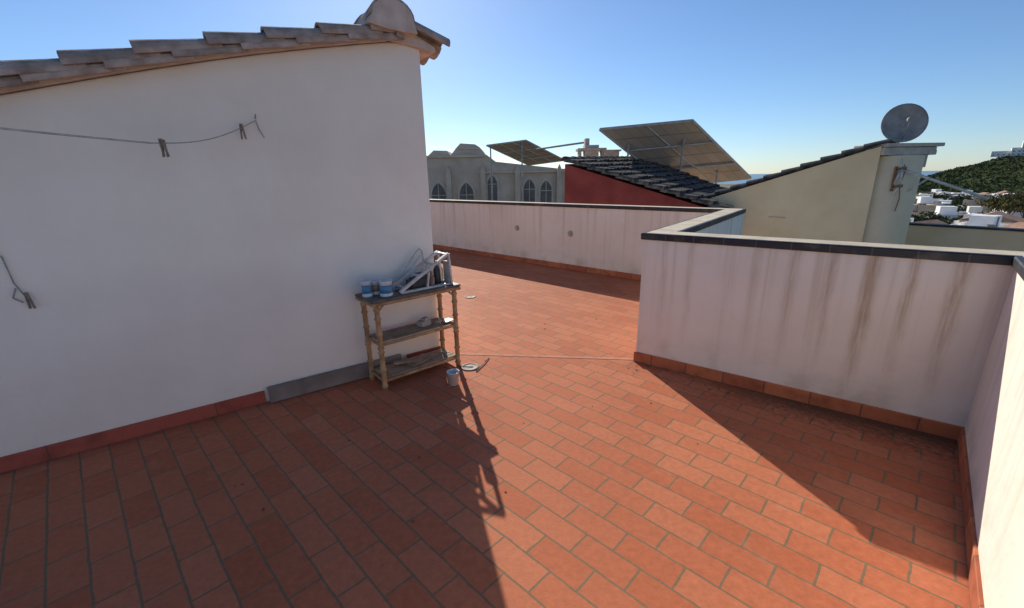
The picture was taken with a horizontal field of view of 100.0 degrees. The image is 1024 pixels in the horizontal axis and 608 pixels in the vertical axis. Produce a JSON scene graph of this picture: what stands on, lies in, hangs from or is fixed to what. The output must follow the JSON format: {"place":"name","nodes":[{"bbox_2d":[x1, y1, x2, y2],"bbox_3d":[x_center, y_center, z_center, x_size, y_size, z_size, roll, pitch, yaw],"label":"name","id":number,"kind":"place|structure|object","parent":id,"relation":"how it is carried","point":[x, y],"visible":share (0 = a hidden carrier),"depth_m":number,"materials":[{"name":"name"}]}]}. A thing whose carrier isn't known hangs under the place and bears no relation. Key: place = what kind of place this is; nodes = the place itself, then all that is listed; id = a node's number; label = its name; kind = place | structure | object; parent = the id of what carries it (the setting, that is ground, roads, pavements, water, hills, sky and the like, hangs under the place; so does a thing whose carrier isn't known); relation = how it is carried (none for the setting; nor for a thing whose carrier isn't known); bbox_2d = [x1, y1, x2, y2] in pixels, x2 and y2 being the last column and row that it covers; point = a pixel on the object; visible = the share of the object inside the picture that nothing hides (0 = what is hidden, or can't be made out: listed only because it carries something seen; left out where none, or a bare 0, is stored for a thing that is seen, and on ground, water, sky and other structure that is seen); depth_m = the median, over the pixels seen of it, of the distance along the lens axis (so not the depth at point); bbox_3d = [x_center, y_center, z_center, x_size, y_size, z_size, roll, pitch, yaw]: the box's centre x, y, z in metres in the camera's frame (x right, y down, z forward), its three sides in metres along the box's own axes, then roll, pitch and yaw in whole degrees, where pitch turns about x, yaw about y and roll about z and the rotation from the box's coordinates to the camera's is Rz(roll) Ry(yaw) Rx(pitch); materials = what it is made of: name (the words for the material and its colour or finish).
{"place":"outdoors","nodes":[
{"label":"outdoors","id":0,"kind":"place"},
{"bbox_2d":[416,316,430,326],"bbox_3d":[-0.706,0.140,3.440,0.070,0.062,0.100,9,19,31],"label":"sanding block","id":1,"kind":"object","parent":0,"point":[424,321],"depth_m":3.41,"materials":[{"name":"grey wood"}]},
{"bbox_2d":[465,295,475,298],"bbox_3d":[-0.552,-0.096,5.670,0.150,0.007,0.150,-1,16,0],"label":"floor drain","id":2,"kind":"object","parent":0,"point":[470,296],"visible":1,"depth_m":5.67,"materials":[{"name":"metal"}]},
{"bbox_2d":[0,248,969,607],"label":"terrace floor","id":3,"kind":"structure","parent":0,"point":[584,480],"depth_m":2.12,"materials":[{"name":"tile"}]},
{"bbox_2d":[0,42,439,456],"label":"walls","id":4,"kind":"structure","parent":3,"relation":"on","point":[151,280],"depth_m":2.63,"materials":[{"name":"white paint"}]},
{"bbox_2d":[0,255,35,308],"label":"hanging cord","id":5,"kind":"object","parent":4,"relation":"hanging from","point":[28,299],"visible":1,"depth_m":2.23,"materials":[{"name":"grey fabric"}]},
{"bbox_2d":[0,114,264,156],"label":"clothes line","id":6,"kind":"object","parent":4,"relation":"attached to","point":[162,144],"visible":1,"depth_m":2.19,"materials":[{"name":"grey fabric"}]},
{"bbox_2d":[0,390,265,473],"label":"skirting","id":7,"kind":"object","parent":4,"relation":"attached to","point":[18,460],"visible":1,"depth_m":2.62,"materials":[{"name":"red tile"}]},
{"bbox_2d":[0,0,434,94],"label":"mortar bed","id":8,"kind":"object","parent":4,"relation":"on","point":[394,15],"visible":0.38,"depth_m":2.80,"materials":[{"name":"beige concrete"}]},
{"bbox_2d":[0,21,449,87],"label":"roof tiles","id":9,"kind":"object","parent":8,"relation":"on","point":[76,62],"visible":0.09,"depth_m":2.33,"materials":[{"name":"ceramic"}]},
{"bbox_2d":[354,0,414,23],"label":"ridge tiles","id":10,"kind":"object","parent":8,"relation":"on","point":[368,12],"visible":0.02,"depth_m":2.88,"materials":[{"name":"ceramic"}]},
{"bbox_2d":[407,346,440,358],"bbox_3d":[-0.755,0.439,3.709,0.310,0.090,0.015,-12,20,-33],"label":"skirting end","id":11,"kind":"object","parent":4,"relation":"attached to","point":[410,355],"visible":0.47,"depth_m":3.69,"materials":[{"name":"red tile"}]},
{"bbox_2d":[267,354,401,402],"bbox_3d":[-1.314,0.556,3.294,0.980,0.115,0.022,-12,11,-33],"label":"wooden plank","id":12,"kind":"object","parent":3,"relation":"on","point":[287,390],"visible":0.76,"depth_m":3.21,"materials":[{"name":"wood"}]},
{"bbox_2d":[355,279,460,390],"bbox_3d":[-0.780,0.218,3.395,0.740,0.697,0.300,-15,21,-39],"label":"shelf rack","id":13,"kind":"object","parent":3,"relation":"on","point":[383,370],"visible":0.91,"depth_m":3.30,"materials":[{"name":"brown wood"}]},
{"bbox_2d":[360,280,372,296],"bbox_3d":[-1.046,-0.112,3.092,0.075,0.115,0.075,-12,20,-33],"label":"paint can","id":14,"kind":"object","parent":13,"relation":"on","point":[366,287],"visible":1,"depth_m":3.07,"materials":[{"name":"blue metal"}]},
{"bbox_2d":[371,279,379,294],"bbox_3d":[-1.006,-0.124,3.159,0.069,0.100,0.069,-5,17,-14],"label":"paint can","id":15,"kind":"object","parent":13,"relation":"on","point":[375,286],"visible":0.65,"depth_m":3.13,"materials":[{"name":"white metal"}]},
{"bbox_2d":[378,279,392,296],"bbox_3d":[-0.910,-0.115,3.103,0.096,0.110,0.096,13,22,40],"label":"paint can","id":16,"kind":"object","parent":13,"relation":"on","point":[385,288],"visible":1,"depth_m":3.07,"materials":[{"name":"blue metal"}]},
{"bbox_2d":[395,248,423,284],"bbox_3d":[-0.813,-0.281,3.358,0.310,0.284,0.041,-15,21,-39],"label":"bent metal rod","id":17,"kind":"object","parent":13,"relation":"on","point":[409,262],"visible":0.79,"depth_m":3.37,"materials":[{"name":"metal"}]},
{"bbox_2d":[393,353,432,366],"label":"wood offcuts","id":18,"kind":"object","parent":13,"relation":"on","point":[417,360],"visible":1,"depth_m":3.43,"materials":[{"name":"wood"}]},
{"bbox_2d":[406,272,429,288],"bbox_3d":[-0.713,-0.191,3.328,0.090,0.116,0.200,14,22,41],"label":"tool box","id":19,"kind":"object","parent":13,"relation":"on","point":[421,282],"visible":0.59,"depth_m":3.29,"materials":[{"name":"plastic"}]},
{"bbox_2d":[392,250,452,293],"bbox_3d":[-0.701,-0.254,3.301,0.457,0.254,0.176,-15,21,-39],"label":"folding step stand","id":20,"kind":"object","parent":13,"relation":"on","point":[396,286],"visible":0.88,"depth_m":3.29,"materials":[{"name":"metal"}]},
{"bbox_2d":[429,271,434,285],"bbox_3d":[-0.626,-0.198,3.349,0.044,0.120,0.044,-1,16,0],"label":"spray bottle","id":21,"kind":"object","parent":13,"relation":"on","point":[431,280],"visible":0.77,"depth_m":3.33,"materials":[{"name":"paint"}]},
{"bbox_2d":[433,260,440,282],"bbox_3d":[-0.605,-0.259,3.448,0.056,0.180,0.056,-1,16,0],"label":"spray bottle","id":22,"kind":"object","parent":13,"relation":"on","point":[436,273],"visible":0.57,"depth_m":3.43,"materials":[{"name":"plastic"}]},
{"bbox_2d":[433,318,452,323],"bbox_3d":[-0.554,0.135,3.486,0.075,0.028,0.167,13,21,39],"label":"trowel","id":23,"kind":"object","parent":13,"relation":"on","point":[446,320],"visible":0.95,"depth_m":3.47,"materials":[{"name":"paint"}]},
{"bbox_2d":[443,260,450,281],"bbox_3d":[-0.522,-0.263,3.466,0.060,0.175,0.035,11,20,36],"label":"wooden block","id":24,"kind":"object","parent":13,"relation":"on","point":[445,272],"depth_m":3.45,"materials":[{"name":"grey wood"}]},
{"bbox_2d":[446,369,459,385],"bbox_3d":[-0.445,0.559,3.257,0.098,0.106,0.098,-1,16,0],"label":"paint can","id":25,"kind":"object","parent":3,"relation":"on","point":[453,376],"visible":1,"depth_m":3.23,"materials":[{"name":"white metal"}]},
{"bbox_2d":[461,363,478,370],"bbox_3d":[-0.350,0.520,3.559,0.150,0.007,0.150,-1,16,0],"label":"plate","id":26,"kind":"object","parent":3,"relation":"on","point":[474,366],"visible":1,"depth_m":3.54,"materials":[{"name":"ceramic"}]},
{"bbox_2d":[454,353,632,359],"bbox_3d":[0.214,0.454,3.754,1.663,0.001,0.040,1,16,7],"label":"expansion joint","id":27,"kind":"object","parent":3,"relation":"on","point":[546,356],"visible":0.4,"depth_m":3.74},
{"bbox_2d":[234,320,945,565],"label":"floor litter","id":28,"kind":"object","parent":3,"relation":"on","point":[651,403],"visible":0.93,"depth_m":2.68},
{"bbox_2d":[430,202,1023,607],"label":"parapet wall","id":29,"kind":"structure","parent":3,"relation":"on","point":[934,347],"depth_m":2.71,"materials":[{"name":"paint"}]},
{"bbox_2d":[515,225,572,236],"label":"outlet covers","id":30,"kind":"object","parent":29,"relation":"attached to","point":[570,233],"visible":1,"depth_m":7.08,"materials":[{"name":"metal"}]},
{"bbox_2d":[430,199,1023,280],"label":"tile coping","id":31,"kind":"object","parent":29,"relation":"on","point":[685,231],"visible":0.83,"depth_m":2.83,"materials":[{"name":"grey tile"}]},
{"bbox_2d":[427,143,564,202],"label":"building","id":32,"kind":"structure","parent":0,"point":[462,171],"depth_m":38.33,"materials":[{"name":"paint"}]},
{"bbox_2d":[432,177,551,202],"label":"windows","id":33,"kind":"structure","parent":32,"relation":"in","point":[545,196],"depth_m":38.59,"materials":[{"name":"grey glass"}]},
{"bbox_2d":[0,0,1023,173],"label":"sky","id":34,"kind":"structure","parent":0,"point":[779,85],"materials":[{"name":"blue"}]},
{"bbox_2d":[486,140,583,201],"bbox_3d":[1.354,-6.734,25.435,5.538,5.540,2.289,-1,16,0],"label":"solar panel array","id":35,"kind":"object","parent":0,"point":[527,152],"visible":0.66,"depth_m":24.65,"materials":[{"name":"grey glass"}]},
{"bbox_2d":[719,184,918,194],"bbox_3d":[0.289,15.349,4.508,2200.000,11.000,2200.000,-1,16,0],"label":"ground","id":36,"kind":"structure","parent":0,"point":[725,185],"depth_m":826.71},
{"bbox_2d":[564,164,711,207],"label":"walls","id":37,"kind":"structure","parent":36,"relation":"on","point":[584,185],"depth_m":10.20,"materials":[{"name":"red paint"}]},
{"bbox_2d":[564,158,732,207],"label":"roof tiles","id":38,"kind":"object","parent":37,"relation":"on","point":[667,179],"visible":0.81,"depth_m":10.73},
{"bbox_2d":[560,156,632,160],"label":"ridge","id":39,"kind":"structure","parent":38,"relation":"on","point":[588,157],"depth_m":11.54,"materials":[{"name":"tile"}]},
{"bbox_2d":[576,138,621,156],"bbox_3d":[2.900,-4.947,14.510,1.435,1.210,0.600,-1,16,0],"label":"chimney","id":40,"kind":"object","parent":38,"relation":"on","point":[587,149],"visible":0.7,"depth_m":14.24,"materials":[{"name":"grey concrete"}]},
{"bbox_2d":[599,119,751,183],"bbox_3d":[5.512,-4.693,14.018,5.824,2.308,1.381,-10,19,-28],"label":"solar panel array","id":41,"kind":"object","parent":37,"relation":"on","point":[693,147],"visible":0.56,"depth_m":13.70,"materials":[{"name":"grey glass"}]},
{"bbox_2d":[702,146,881,241],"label":"walls","id":42,"kind":"structure","parent":36,"relation":"on","point":[831,200],"depth_m":8.39,"materials":[{"name":"beige paint"}]},
{"bbox_2d":[690,138,895,199],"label":"verge tiles","id":43,"kind":"object","parent":42,"relation":"on","point":[830,158],"visible":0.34,"depth_m":8.49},
{"bbox_2d":[904,225,1023,250],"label":"buff boundary wall","id":44,"kind":"structure","parent":42,"relation":"attached to","point":[964,238],"depth_m":8.67,"materials":[{"name":"beige paint"}]},
{"bbox_2d":[909,222,1023,231],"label":"coping","id":45,"kind":"object","parent":44,"relation":"on","point":[971,227],"depth_m":8.60,"materials":[{"name":"tile"}]},
{"bbox_2d":[862,155,924,243],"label":"rounded corner wall","id":46,"kind":"structure","parent":36,"relation":"on","point":[886,222],"depth_m":7.75,"materials":[{"name":"white paint"}]},
{"bbox_2d":[890,164,906,210],"bbox_3d":[6.821,-2.051,7.608,0.152,0.803,0.145,-4,17,-11],"label":"rusty bracket","id":47,"kind":"object","parent":46,"relation":"attached to","point":[896,169],"visible":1,"depth_m":7.57,"materials":[{"name":"brown metal"}]},
{"bbox_2d":[893,158,903,194],"bbox_3d":[6.781,-2.219,7.511,0.091,0.627,0.039,12,21,37],"label":"conduit pipe","id":48,"kind":"object","parent":46,"relation":"attached to","point":[901,159],"visible":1,"depth_m":7.48,"materials":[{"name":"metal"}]},
{"bbox_2d":[854,142,944,166],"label":"corner slab","id":49,"kind":"structure","parent":46,"relation":"on","point":[925,149],"depth_m":7.56,"materials":[{"name":"grey concrete"}]},
{"bbox_2d":[881,103,928,142],"bbox_3d":[6.855,-3.130,7.541,0.519,0.749,0.515,-8,18,-21],"label":"satellite dish","id":50,"kind":"object","parent":49,"relation":"on","point":[906,122],"visible":0.98,"depth_m":7.56,"materials":[{"name":"grey metal"}]},
{"bbox_2d":[890,170,988,199],"bbox_3d":[7.354,-2.073,7.402,1.324,0.541,0.189,7,18,24],"label":"leaning antenna pole","id":51,"kind":"object","parent":46,"relation":"attached to","point":[945,184],"visible":0.97,"depth_m":7.34,"materials":[{"name":"metal"}]},
{"bbox_2d":[912,204,932,216],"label":"town house","id":52,"kind":"structure","parent":36,"relation":"on","point":[915,211],"depth_m":106.94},
{"bbox_2d":[914,198,938,211],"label":"town house","id":53,"kind":"structure","parent":36,"relation":"on","point":[926,207],"depth_m":123.38,"materials":[{"name":"beige paint"}]},
{"bbox_2d":[914,219,946,223],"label":"town house","id":54,"kind":"structure","parent":36,"relation":"on","point":[936,221],"depth_m":70.15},
{"bbox_2d":[919,194,942,200],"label":"town house","id":55,"kind":"structure","parent":36,"relation":"on","point":[931,195],"depth_m":165.63,"materials":[{"name":"white paint"}]},
{"bbox_2d":[911,211,953,223],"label":"broadleaf tree","id":56,"kind":"object","parent":36,"relation":"on","point":[945,219],"visible":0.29,"depth_m":87.48,"materials":[{"name":"green plant"}]},
{"bbox_2d":[916,196,951,205],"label":"town house","id":57,"kind":"structure","parent":36,"relation":"on","point":[925,199],"depth_m":132.88,"materials":[{"name":"white paint"}]},
{"bbox_2d":[922,191,951,199],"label":"broadleaf tree","id":58,"kind":"object","parent":36,"relation":"on","point":[944,196],"visible":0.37,"depth_m":173.87,"materials":[{"name":"green plant"}]},
{"bbox_2d":[930,189,953,194],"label":"town house","id":59,"kind":"structure","parent":36,"relation":"on","point":[937,191],"depth_m":246.68,"materials":[{"name":"white paint"}]},
{"bbox_2d":[939,200,961,208],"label":"town house","id":60,"kind":"structure","parent":36,"relation":"on","point":[947,201],"depth_m":139.72,"materials":[{"name":"white paint"}]},
{"bbox_2d":[935,206,969,220],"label":"town house","id":61,"kind":"structure","parent":36,"relation":"on","point":[951,212],"depth_m":109.40,"materials":[{"name":"white paint"}]},
{"bbox_2d":[943,202,969,211],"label":"broadleaf tree","id":62,"kind":"object","parent":36,"relation":"on","point":[961,209],"visible":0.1,"depth_m":125.23,"materials":[{"name":"green plant"}]},
{"bbox_2d":[949,194,973,204],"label":"broadleaf tree","id":63,"kind":"object","parent":36,"relation":"on","point":[958,199],"visible":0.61,"depth_m":146.00,"materials":[{"name":"green plant"}]},
{"bbox_2d":[948,213,975,223],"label":"town house","id":64,"kind":"structure","parent":36,"relation":"on","point":[964,216],"depth_m":97.20,"materials":[{"name":"white paint"}]},
{"bbox_2d":[952,211,988,220],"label":"broadleaf tree","id":65,"kind":"object","parent":36,"relation":"on","point":[957,218],"visible":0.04,"depth_m":100.57,"materials":[{"name":"green plant"}]},
{"bbox_2d":[959,206,989,212],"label":"town house","id":66,"kind":"structure","parent":36,"relation":"on","point":[974,209],"depth_m":119.05,"materials":[{"name":"white paint"}]},
{"bbox_2d":[962,194,992,211],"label":"town house","id":67,"kind":"structure","parent":36,"relation":"on","point":[972,202],"depth_m":139.29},
{"bbox_2d":[950,214,1008,226],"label":"town house","id":68,"kind":"structure","parent":36,"relation":"on","point":[985,220],"depth_m":79.36,"materials":[{"name":"white paint"}]},
{"bbox_2d":[975,194,1003,211],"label":"broadleaf tree","id":69,"kind":"object","parent":36,"relation":"on","point":[987,201],"visible":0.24,"depth_m":116.34,"materials":[{"name":"green plant"}]},
{"bbox_2d":[959,211,1023,223],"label":"town house","id":70,"kind":"structure","parent":36,"relation":"on","point":[1008,218],"depth_m":83.41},
{"bbox_2d":[985,190,1023,214],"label":"broadleaf tree","id":71,"kind":"object","parent":36,"relation":"on","point":[999,202],"visible":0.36,"depth_m":109.85,"materials":[{"name":"green plant"}]},
{"bbox_2d":[992,209,1022,217],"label":"town house","id":72,"kind":"structure","parent":36,"relation":"on","point":[1018,214],"depth_m":123.55,"materials":[{"name":"white paint"}]},
{"bbox_2d":[999,191,1023,217],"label":"broadleaf tree","id":73,"kind":"object","parent":36,"relation":"on","point":[1018,204],"visible":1,"depth_m":103.86,"materials":[{"name":"green plant"}]},
{"bbox_2d":[1002,222,1023,228],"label":"town house","id":74,"kind":"structure","parent":36,"relation":"on","point":[1018,225],"depth_m":53.22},
{"bbox_2d":[717,171,939,183],"bbox_3d":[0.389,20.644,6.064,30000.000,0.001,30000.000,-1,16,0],"label":"sea","id":75,"kind":"structure","parent":0,"point":[757,176],"depth_m":2194.30,"materials":[{"name":"blue liquid"}]},
{"bbox_2d":[917,156,1023,193],"bbox_3d":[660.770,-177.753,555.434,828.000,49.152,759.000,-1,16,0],"label":"hill","id":76,"kind":"structure","parent":0,"point":[1020,179],"depth_m":411.56,"materials":[{"name":"green plant"}]},
{"bbox_2d":[917,155,1023,192],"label":"distant trees","id":77,"kind":"object","parent":76,"relation":"on","point":[960,172],"visible":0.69,"depth_m":423.25,"materials":[{"name":"green plant"}]},
{"bbox_2d":[990,141,1023,156],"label":"hilltop villa","id":78,"kind":"object","parent":76,"relation":"on","point":[1019,151],"visible":0.98,"depth_m":481.72,"materials":[{"name":"white paint"}]}
]}

